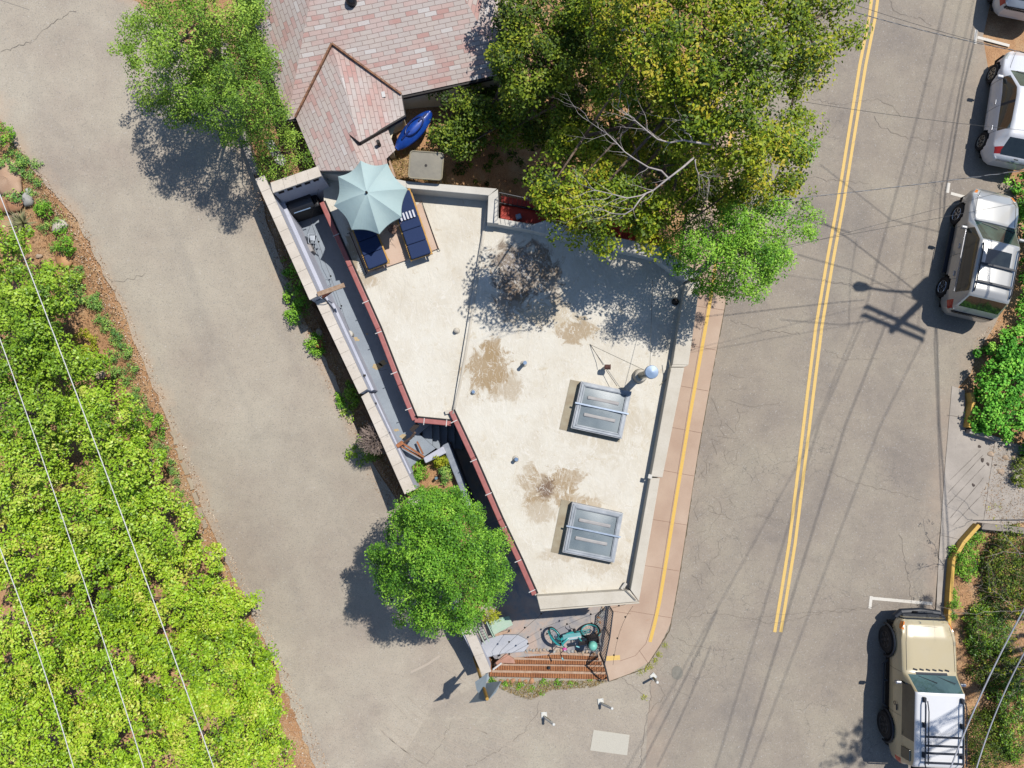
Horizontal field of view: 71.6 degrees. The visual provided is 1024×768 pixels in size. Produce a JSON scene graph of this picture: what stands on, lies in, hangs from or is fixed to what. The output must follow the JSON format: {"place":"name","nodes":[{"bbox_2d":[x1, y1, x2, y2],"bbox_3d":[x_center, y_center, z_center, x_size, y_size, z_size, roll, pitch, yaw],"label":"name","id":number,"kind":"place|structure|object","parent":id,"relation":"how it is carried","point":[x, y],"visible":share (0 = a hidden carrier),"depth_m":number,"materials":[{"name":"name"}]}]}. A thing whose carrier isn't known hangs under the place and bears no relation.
{"place":"outdoors","nodes":[
{"label":"outdoors","id":0,"kind":"place"},
{"bbox_2d":[0,339,143,767],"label":"overhead wire","id":1,"kind":"object","parent":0,"point":[74,553],"visible":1,"depth_m":14.42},
{"bbox_2d":[0,195,213,767],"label":"overhead wire","id":2,"kind":"object","parent":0,"point":[109,482],"visible":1,"depth_m":14.51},
{"bbox_2d":[389,147,447,184],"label":"dry grass","id":3,"kind":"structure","parent":0,"point":[406,164],"depth_m":21.11,"materials":[{"name":"plant"}]},
{"bbox_2d":[0,0,1023,767],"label":"ground","id":4,"kind":"structure","parent":0,"point":[998,28],"depth_m":22.01,"materials":[{"name":"soil"}]},
{"bbox_2d":[0,157,22,197],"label":"boulder","id":5,"kind":"object","parent":4,"relation":"on","point":[8,180],"visible":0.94,"depth_m":20.78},
{"bbox_2d":[0,208,34,276],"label":"scrub oak","id":6,"kind":"object","parent":4,"relation":"on","point":[10,242],"visible":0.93,"depth_m":19.08,"materials":[{"name":"green plant"}]},
{"bbox_2d":[0,282,65,398],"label":"scrub oak","id":7,"kind":"object","parent":4,"relation":"on","point":[31,336],"visible":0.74,"depth_m":18.85,"materials":[{"name":"green plant"}]},
{"bbox_2d":[0,431,72,534],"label":"scrub oak","id":8,"kind":"object","parent":4,"relation":"on","point":[33,481],"visible":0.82,"depth_m":19.19,"materials":[{"name":"green plant"}]},
{"bbox_2d":[0,257,76,335],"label":"scrub oak","id":9,"kind":"object","parent":4,"relation":"on","point":[47,278],"visible":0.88,"depth_m":18.88,"materials":[{"name":"green plant"}]},
{"bbox_2d":[0,591,79,707],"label":"scrub oak","id":10,"kind":"object","parent":4,"relation":"on","point":[20,671],"visible":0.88,"depth_m":19.39,"materials":[{"name":"green plant"}]},
{"bbox_2d":[0,502,79,606],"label":"scrub oak","id":11,"kind":"object","parent":4,"relation":"on","point":[34,525],"visible":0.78,"depth_m":19.23,"materials":[{"name":"green plant"}]},
{"bbox_2d":[0,365,84,462],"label":"scrub oak","id":12,"kind":"object","parent":4,"relation":"on","point":[48,412],"visible":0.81,"depth_m":19.01,"materials":[{"name":"green plant"}]},
{"bbox_2d":[0,672,98,767],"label":"scrub oak","id":13,"kind":"object","parent":4,"relation":"on","point":[13,735],"visible":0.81,"depth_m":19.19,"materials":[{"name":"green plant"}]},
{"bbox_2d":[51,225,76,256],"bbox_3d":[-13.254,-4.228,20.934,0.881,0.771,1.040,0,87,-1],"label":"shrub","id":14,"kind":"object","parent":4,"relation":"on","point":[58,244],"visible":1,"depth_m":20.79,"materials":[{"name":"green plant"}]},
{"bbox_2d":[22,331,113,394],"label":"scrub oak","id":15,"kind":"object","parent":4,"relation":"on","point":[97,362],"visible":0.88,"depth_m":19.21,"materials":[{"name":"green plant"}]},
{"bbox_2d":[32,528,150,642],"bbox_3d":[-12.037,5.845,20.488,3.355,3.280,3.596,0,87,-1],"label":"scrub oak","id":16,"kind":"object","parent":4,"relation":"on","point":[115,607],"visible":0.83,"depth_m":19.65,"materials":[{"name":"green plant"}]},
{"bbox_2d":[40,466,156,569],"bbox_3d":[-11.803,3.790,20.368,3.189,3.285,3.050,22,87,0],"label":"scrub oak","id":17,"kind":"object","parent":4,"relation":"on","point":[104,525],"visible":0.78,"depth_m":19.39,"materials":[{"name":"green plant"}]},
{"bbox_2d":[52,375,148,467],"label":"scrub oak","id":18,"kind":"object","parent":4,"relation":"on","point":[92,418],"visible":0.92,"depth_m":19.30,"materials":[{"name":"green plant"}]},
{"bbox_2d":[0,147,215,578],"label":"leaf litter","id":19,"kind":"object","parent":4,"relation":"on","point":[38,234],"visible":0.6,"depth_m":21.25,"materials":[{"name":"plant"}]},
{"bbox_2d":[57,612,172,728],"bbox_3d":[-11.463,8.250,20.742,3.457,3.284,3.407,0,87,-1],"label":"scrub oak","id":20,"kind":"object","parent":4,"relation":"on","point":[80,655],"visible":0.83,"depth_m":19.93,"materials":[{"name":"green plant"}]},
{"bbox_2d":[51,685,178,767],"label":"scrub oak","id":21,"kind":"object","parent":4,"relation":"on","point":[87,728],"visible":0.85,"depth_m":19.80,"materials":[{"name":"green plant"}]},
{"bbox_2d":[76,424,166,516],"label":"scrub oak","id":22,"kind":"object","parent":4,"relation":"on","point":[131,473],"visible":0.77,"depth_m":19.44,"materials":[{"name":"green plant"}]},
{"bbox_2d":[120,480,203,579],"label":"scrub oak","id":23,"kind":"object","parent":4,"relation":"on","point":[152,528],"visible":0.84,"depth_m":19.70,"materials":[{"name":"green plant"}]},
{"bbox_2d":[0,119,328,767],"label":"gravel","id":24,"kind":"structure","parent":4,"relation":"on","point":[199,497],"depth_m":21.64,"materials":[{"name":"gravel"}]},
{"bbox_2d":[110,540,247,645],"bbox_3d":[-9.713,6.040,20.924,3.665,3.589,3.354,-18,87,-2],"label":"scrub oak","id":25,"kind":"object","parent":4,"relation":"on","point":[179,597],"visible":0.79,"depth_m":20.09,"materials":[{"name":"green plant"}]},
{"bbox_2d":[107,0,266,116],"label":"elm tree","id":26,"kind":"object","parent":4,"relation":"on","point":[163,57],"visible":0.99,"depth_m":17.60,"materials":[{"name":"green plant"}]},
{"bbox_2d":[170,430,220,567],"bbox_3d":[-9.824,3.633,22.019,0.290,1.091,4.474,-15,87,-2],"label":"broken kerb strip","id":27,"kind":"object","parent":4,"relation":"on","point":[186,472],"visible":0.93,"depth_m":21.89,"materials":[{"name":"concrete"}]},
{"bbox_2d":[137,617,282,721],"bbox_3d":[-8.985,8.571,21.214,4.134,3.512,3.453,-14,87,-2],"label":"scrub oak","id":28,"kind":"object","parent":4,"relation":"on","point":[251,687],"visible":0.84,"depth_m":20.39,"materials":[{"name":"green plant"}]},
{"bbox_2d":[141,27,294,151],"bbox_3d":[-7.527,-7.557,18.794,3.858,4.640,3.520,-40,88,-3],"label":"elm tree","id":29,"kind":"object","parent":4,"relation":"on","point":[231,83],"visible":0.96,"depth_m":18.10,"materials":[{"name":"green plant"}]},
{"bbox_2d":[151,679,297,767],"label":"scrub oak","id":30,"kind":"object","parent":4,"relation":"on","point":[197,758],"visible":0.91,"depth_m":20.36,"materials":[{"name":"green plant"}]},
{"bbox_2d":[186,576,264,642],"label":"scrub oak","id":31,"kind":"object","parent":4,"relation":"on","point":[228,606],"visible":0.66,"depth_m":20.28,"materials":[{"name":"green plant"}]},
{"bbox_2d":[221,39,260,176],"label":"garden wall","id":32,"kind":"structure","parent":4,"relation":"on","point":[251,163],"depth_m":20.65,"materials":[{"name":"grey concrete"}]},
{"bbox_2d":[236,0,280,78],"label":"elm tree","id":33,"kind":"object","parent":4,"relation":"on","point":[260,31],"visible":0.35,"depth_m":19.28,"materials":[{"name":"green plant"}]},
{"bbox_2d":[236,644,288,754],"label":"scrub oak","id":34,"kind":"object","parent":4,"relation":"on","point":[256,728],"visible":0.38,"depth_m":21.38,"materials":[{"name":"green plant"}]},
{"bbox_2d":[0,0,526,767],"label":"side lane","id":35,"kind":"structure","parent":4,"relation":"on","point":[178,230],"depth_m":21.49,"materials":[{"name":"asphalt"}]},
{"bbox_2d":[251,182,407,508],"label":"gravel","id":36,"kind":"structure","parent":35,"relation":"on","point":[322,354],"depth_m":21.50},
{"bbox_2d":[242,122,315,184],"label":"elm sapling","id":37,"kind":"object","parent":4,"relation":"on","point":[266,150],"visible":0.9,"depth_m":19.74,"materials":[{"name":"green plant"}]},
{"bbox_2d":[280,254,311,310],"bbox_3d":[-6.474,-3.100,21.180,0.997,1.201,2.009,0,87,-1],"label":"shrub","id":38,"kind":"object","parent":4,"relation":"on","point":[296,291],"visible":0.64,"depth_m":21.01,"materials":[{"name":"green plant"}]},
{"bbox_2d":[303,330,325,358],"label":"shrub","id":39,"kind":"object","parent":4,"relation":"on","point":[319,353],"visible":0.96,"depth_m":21.27,"materials":[{"name":"green plant"}]},
{"bbox_2d":[255,175,412,473],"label":"block wall","id":40,"kind":"structure","parent":4,"relation":"on","point":[302,256],"depth_m":20.46,"materials":[{"name":"paint"}]},
{"bbox_2d":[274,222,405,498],"bbox_3d":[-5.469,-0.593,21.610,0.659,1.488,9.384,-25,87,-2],"label":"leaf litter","id":41,"kind":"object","parent":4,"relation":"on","point":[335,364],"visible":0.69,"depth_m":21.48,"materials":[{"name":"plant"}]},
{"bbox_2d":[339,379,361,422],"bbox_3d":[-4.926,0.532,21.567,0.736,0.791,1.320,0,87,-1],"label":"shrub","id":42,"kind":"object","parent":4,"relation":"on","point":[347,393],"visible":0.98,"depth_m":21.45,"materials":[{"name":"green plant"}]},
{"bbox_2d":[343,434,382,468],"bbox_3d":[-4.640,2.049,21.725,1.139,1.032,1.001,-26,87,-2],"label":"shrub","id":43,"kind":"object","parent":4,"relation":"on","point":[355,455],"visible":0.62,"depth_m":21.61,"materials":[{"name":"green plant"}]},
{"bbox_2d":[299,214,435,466],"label":"side deck","id":44,"kind":"structure","parent":4,"relation":"on","point":[361,325],"depth_m":21.56,"materials":[{"name":"grey paint"}]},
{"bbox_2d":[271,166,329,203],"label":"block wall","id":45,"kind":"structure","parent":44,"relation":"on","point":[311,181],"depth_m":19.91,"materials":[{"name":"paint"}]},
{"bbox_2d":[287,194,323,221],"bbox_3d":[-6.215,-5.276,21.218,1.000,1.000,0.522,-19,87,-2],"label":"barbecue grill","id":46,"kind":"object","parent":44,"relation":"on","point":[301,208],"visible":0.64,"depth_m":20.86,"materials":[{"name":"black metal"}]},
{"bbox_2d":[315,298,374,393],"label":"block wall","id":47,"kind":"structure","parent":44,"relation":"on","point":[340,339],"depth_m":19.92,"materials":[{"name":"paint"}]},
{"bbox_2d":[358,423,391,455],"bbox_3d":[-4.017,1.601,20.978,1.019,1.752,1.018,0,87,-1],"label":"dry shrub","id":48,"kind":"object","parent":4,"relation":"on","point":[368,438],"visible":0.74,"depth_m":20.45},
{"bbox_2d":[247,0,519,171],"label":"shingled house","id":49,"kind":"structure","parent":4,"relation":"on","point":[356,78],"depth_m":19.78,"materials":[{"name":"tile"}]},
{"bbox_2d":[361,374,419,493],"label":"block wall","id":50,"kind":"structure","parent":4,"relation":"on","point":[407,480],"depth_m":20.24,"materials":[{"name":"paint"}]},
{"bbox_2d":[395,110,431,149],"bbox_3d":[-2.864,-7.388,20.632,0.540,0.414,1.470,44,87,2],"label":"kayak","id":51,"kind":"object","parent":4,"relation":"on","point":[413,130],"visible":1,"depth_m":20.55,"materials":[{"name":"blue plastic"}]},
{"bbox_2d":[408,150,443,183],"bbox_3d":[-2.443,-6.160,20.563,0.984,0.977,0.824,4,87,-1],"label":"patio table","id":52,"kind":"object","parent":4,"relation":"on","point":[425,165],"visible":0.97,"depth_m":20.10,"materials":[{"name":"plastic"}]},
{"bbox_2d":[407,454,486,608],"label":"planter soil","id":53,"kind":"structure","parent":4,"relation":"on","point":[430,479],"depth_m":21.63,"materials":[{"name":"soil"}]},
{"bbox_2d":[361,484,515,640],"bbox_3d":[-1.914,4.990,19.298,4.152,6.964,4.564,30,87,1],"label":"street tree","id":54,"kind":"object","parent":53,"relation":"on","point":[444,535],"visible":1,"depth_m":17.71,"materials":[{"name":"green plant"}]},
{"bbox_2d":[408,496,490,674],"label":"block wall","id":55,"kind":"structure","parent":4,"relation":"on","point":[478,652],"depth_m":21.64,"materials":[{"name":"paint"}]},
{"bbox_2d":[424,442,478,519],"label":"planter wall","id":56,"kind":"structure","parent":4,"relation":"on","point":[448,450],"depth_m":21.28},
{"bbox_2d":[469,657,500,702],"bbox_3d":[-0.792,8.672,21.250,1.087,4.062,0.469,-35,88,-3],"label":"street sign","id":57,"kind":"object","parent":4,"relation":"on","point":[486,691],"visible":0.93,"depth_m":19.98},
{"bbox_2d":[320,172,699,610],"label":"flat roofed building","id":58,"kind":"structure","parent":4,"relation":"on","point":[506,297],"depth_m":20.50,"materials":[{"name":"paint"}]},
{"bbox_2d":[334,160,407,233],"bbox_3d":[-3.873,-5.065,19.757,1.890,2.070,1.955,-38,88,-3],"label":"patio umbrella","id":59,"kind":"object","parent":58,"relation":"on","point":[370,197],"visible":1,"depth_m":19.13,"materials":[{"name":"fabric"}]},
{"bbox_2d":[375,220,409,270],"bbox_3d":[-3.677,-4.082,20.706,1.140,0.066,1.370,-23,87,-2],"label":"plywood sheet","id":60,"kind":"object","parent":58,"relation":"on","point":[394,246],"visible":0.36,"depth_m":20.67,"materials":[{"name":"wood"}]},
{"bbox_2d":[352,230,389,270],"bbox_3d":[-4.175,-4.266,20.414,0.670,0.527,1.988,-22,87,-2],"label":"sun lounger","id":61,"kind":"object","parent":60,"relation":"on","point":[372,249],"visible":0.52,"depth_m":20.25,"materials":[{"name":"fabric"}]},
{"bbox_2d":[416,201,439,250],"bbox_3d":[-2.671,-4.500,20.725,0.664,0.109,1.558,-20,87,-2],"label":"plywood sheet","id":62,"kind":"object","parent":58,"relation":"on","point":[427,228],"visible":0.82,"depth_m":20.71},
{"bbox_2d":[397,188,432,260],"bbox_3d":[-2.906,-4.557,20.421,0.670,0.589,1.976,-19,87,-2],"label":"sun lounger","id":63,"kind":"object","parent":62,"relation":"on","point":[414,236],"visible":0.91,"depth_m":20.28,"materials":[{"name":"fabric"}]},
{"bbox_2d":[497,192,666,248],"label":"red terrace","id":64,"kind":"structure","parent":58,"relation":"attached to","point":[515,209],"depth_m":21.04,"materials":[{"name":"paint"}]},
{"bbox_2d":[551,499,622,563],"bbox_3d":[2.140,4.204,20.065,1.801,0.370,1.518,12,87,0],"label":"skylight","id":65,"kind":"object","parent":58,"relation":"on","point":[585,531],"visible":1,"depth_m":19.95,"materials":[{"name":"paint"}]},
{"bbox_2d":[559,380,631,441],"bbox_3d":[2.396,0.756,20.268,1.806,0.370,1.474,12,87,0],"label":"skylight","id":66,"kind":"object","parent":58,"relation":"on","point":[596,410],"visible":1,"depth_m":20.15,"materials":[{"name":"glass"}]},
{"bbox_2d":[592,280,657,382],"bbox_3d":[3.863,-1.486,19.819,1.846,1.535,2.632,43,87,2],"label":"chimney flue","id":67,"kind":"object","parent":58,"relation":"on","point":[643,375],"visible":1,"depth_m":19.69,"materials":[{"name":"metal"}]},
{"bbox_2d":[397,663,650,767],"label":"lane mouth","id":68,"kind":"object","parent":4,"relation":"on","point":[577,716],"visible":0.88,"depth_m":23.09},
{"bbox_2d":[363,672,528,767],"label":"tyre scuffs","id":69,"kind":"object","parent":68,"relation":"on","point":[453,733],"visible":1,"depth_m":23.02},
{"bbox_2d":[489,651,606,679],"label":"timber steps","id":70,"kind":"structure","parent":68,"relation":"on","point":[580,666],"depth_m":22.91,"materials":[{"name":"brown wood"}]},
{"bbox_2d":[590,730,629,754],"bbox_3d":[3.186,11.664,23.097,1.217,0.001,0.659,8,87,-1],"label":"white patch","id":71,"kind":"object","parent":68,"relation":"on","point":[610,742],"visible":1,"depth_m":23.10,"materials":[{"name":"paint"}]},
{"bbox_2d":[425,0,636,161],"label":"ash tree","id":72,"kind":"object","parent":4,"relation":"on","point":[562,47],"visible":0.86,"depth_m":18.76,"materials":[{"name":"green plant"}]},
{"bbox_2d":[499,680,606,699],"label":"dry grass","id":73,"kind":"structure","parent":4,"relation":"on","point":[550,689],"depth_m":23.10,"materials":[{"name":"plant"}]},
{"bbox_2d":[452,94,683,238],"bbox_3d":[2.450,-7.895,23.062,7.933,2.996,5.098,12,87,0],"label":"shrub","id":74,"kind":"object","parent":4,"relation":"on","point":[490,162],"visible":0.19,"depth_m":22.13,"materials":[{"name":"green plant"}]},
{"bbox_2d":[522,0,872,263],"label":"ash tree","id":75,"kind":"object","parent":4,"relation":"on","point":[678,94],"visible":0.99,"depth_m":16.30,"materials":[{"name":"green plant"}]},
{"bbox_2d":[657,119,828,305],"bbox_3d":[7.008,-4.412,20.497,6.704,7.683,3.399,-42,88,-3],"label":"maple tree","id":76,"kind":"object","parent":4,"relation":"on","point":[727,247],"visible":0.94,"depth_m":17.80,"materials":[{"name":"green plant"}]},
{"bbox_2d":[943,523,980,624],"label":"yellow kerb","id":77,"kind":"structure","parent":4,"relation":"on","point":[968,534],"depth_m":23.42,"materials":[{"name":"concrete"}]},
{"bbox_2d":[947,538,983,581],"bbox_3d":[15.089,5.885,23.595,1.342,0.756,1.550,0,87,-1],"label":"shrub","id":78,"kind":"object","parent":4,"relation":"on","point":[962,556],"visible":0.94,"depth_m":23.44,"materials":[{"name":"green plant"}]},
{"bbox_2d":[963,393,975,427],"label":"yellow kerb","id":79,"kind":"structure","parent":4,"relation":"on","point":[970,402],"depth_m":23.74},
{"bbox_2d":[930,480,1023,669],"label":"bare shrub","id":80,"kind":"object","parent":4,"relation":"on","point":[1011,552],"visible":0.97,"depth_m":21.40,"materials":[{"name":"brown plant"}]},
{"bbox_2d":[936,386,1023,613],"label":"driveway apron","id":81,"kind":"object","parent":4,"relation":"on","point":[963,450],"visible":0.89,"depth_m":23.78,"materials":[{"name":"grey concrete"}]},
{"bbox_2d":[959,598,1016,667],"bbox_3d":[15.884,8.200,23.478,2.161,1.149,2.440,0,87,-1],"label":"shrub","id":82,"kind":"object","parent":4,"relation":"on","point":[974,625],"visible":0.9,"depth_m":23.29,"materials":[{"name":"green plant"}]},
{"bbox_2d":[965,703,1010,767],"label":"shrub","id":83,"kind":"object","parent":4,"relation":"on","point":[976,755],"visible":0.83,"depth_m":23.03,"materials":[{"name":"green plant"}]},
{"bbox_2d":[953,532,1023,767],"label":"leaf litter","id":84,"kind":"object","parent":4,"relation":"on","point":[988,648],"visible":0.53,"depth_m":23.48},
{"bbox_2d":[965,643,1023,707],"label":"shrub","id":85,"kind":"object","parent":4,"relation":"on","point":[996,674],"visible":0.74,"depth_m":23.16,"materials":[{"name":"green plant"}]},
{"bbox_2d":[969,318,1023,454],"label":"ivy bank","id":86,"kind":"structure","parent":4,"relation":"on","point":[1010,353],"depth_m":23.24,"materials":[{"name":"green plant"}]},
{"bbox_2d":[976,522,1023,624],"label":"shrub","id":87,"kind":"object","parent":4,"relation":"on","point":[1017,562],"visible":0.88,"depth_m":23.23,"materials":[{"name":"green plant"}]},
{"bbox_2d":[986,666,1023,767],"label":"shrub","id":88,"kind":"object","parent":4,"relation":"on","point":[1011,731],"visible":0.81,"depth_m":22.92,"materials":[{"name":"green plant"}]},
{"bbox_2d":[1003,172,1023,317],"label":"ivy bank","id":89,"kind":"structure","parent":4,"relation":"on","point":[1017,192],"depth_m":23.91,"materials":[{"name":"green plant"}]},
{"bbox_2d":[473,605,609,658],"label":"patio","id":90,"kind":"structure","parent":0,"point":[521,617],"depth_m":22.81,"materials":[{"name":"concrete"}]},
{"bbox_2d":[479,616,512,643],"bbox_3d":[-0.522,7.656,22.358,1.083,0.872,0.730,-22,87,-2],"label":"garden bench","id":91,"kind":"object","parent":90,"relation":"on","point":[500,625],"visible":0.93,"depth_m":22.30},
{"bbox_2d":[455,448,538,607],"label":"walkway","id":92,"kind":"structure","parent":90,"relation":"on","point":[519,594],"depth_m":22.69,"materials":[{"name":"paint"}]},
{"bbox_2d":[422,424,465,449],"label":"garden stairs","id":93,"kind":"structure","parent":92,"relation":"on","point":[437,436],"depth_m":21.92,"materials":[{"name":"grey paint"}]},
{"bbox_2d":[481,634,528,656],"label":"curved plinth","id":94,"kind":"structure","parent":90,"relation":"on","point":[496,645],"depth_m":22.64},
{"bbox_2d":[547,623,600,660],"bbox_3d":[2.003,8.036,22.362,1.694,1.068,0.729,-8,113,-1],"label":"bicycle","id":95,"kind":"object","parent":90,"relation":"on","point":[566,637],"visible":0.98,"depth_m":22.31,"materials":[{"name":"teal paint"}]},
{"bbox_2d":[599,606,613,663],"bbox_3d":[2.905,7.823,22.333,0.227,1.050,1.610,10,87,0],"label":"railing","id":96,"kind":"object","parent":90,"relation":"on","point":[609,637],"depth_m":22.24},
{"bbox_2d":[588,1,753,680],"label":"pavement","id":97,"kind":"structure","parent":0,"point":[635,630],"depth_m":23.46,"materials":[{"name":"pink concrete"}]},
{"bbox_2d":[648,51,739,641],"bbox_3d":[6.312,-1.500,23.800,0.393,0.001,20.228,10,87,0],"label":"kerb stripe","id":98,"kind":"object","parent":97,"relation":"on","point":[681,469],"visible":0.63,"depth_m":23.55,"materials":[{"name":"yellow paint"}]},
{"bbox_2d":[646,0,1018,767],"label":"road","id":99,"kind":"structure","parent":0,"point":[754,692],"depth_m":23.81,"materials":[{"name":"asphalt"}]},
{"bbox_2d":[5,4,929,767],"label":"road cracks","id":100,"kind":"object","parent":99,"relation":"on","point":[733,464],"visible":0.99,"depth_m":23.57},
{"bbox_2d":[611,301,725,680],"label":"curb","id":101,"kind":"structure","parent":99,"relation":"on","point":[688,516],"depth_m":23.54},
{"bbox_2d":[773,0,872,631],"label":"line","id":102,"kind":"object","parent":99,"relation":"on","point":[814,341],"visible":0.98,"depth_m":24.00,"materials":[{"name":"yellow paint"}]},
{"bbox_2d":[779,0,878,631],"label":"line","id":103,"kind":"object","parent":99,"relation":"on","point":[821,329],"visible":1,"depth_m":24.02,"materials":[{"name":"yellow paint"}]},
{"bbox_2d":[877,608,967,767],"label":"parked suv","id":104,"kind":"object","parent":99,"relation":"on","point":[921,719],"visible":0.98,"depth_m":22.11,"materials":[{"name":"beige paint"}]},
{"bbox_2d":[936,189,1023,322],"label":"parked suv","id":105,"kind":"object","parent":99,"relation":"on","point":[980,266],"visible":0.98,"depth_m":23.02,"materials":[{"name":"silver metal"}]},
{"bbox_2d":[975,51,1023,169],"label":"parked hatchback","id":106,"kind":"object","parent":99,"relation":"on","point":[1001,146],"visible":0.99,"depth_m":23.55,"materials":[{"name":"white paint"}]},
{"bbox_2d":[987,0,1023,20],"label":"parked suv","id":107,"kind":"object","parent":99,"relation":"on","point":[1013,9],"visible":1,"depth_m":24.00,"materials":[{"name":"silver metal"}]},
{"bbox_2d":[950,608,1023,767],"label":"overhead wire","id":108,"kind":"object","parent":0,"point":[984,687],"visible":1,"depth_m":14.08,"materials":[{"name":"metal"}]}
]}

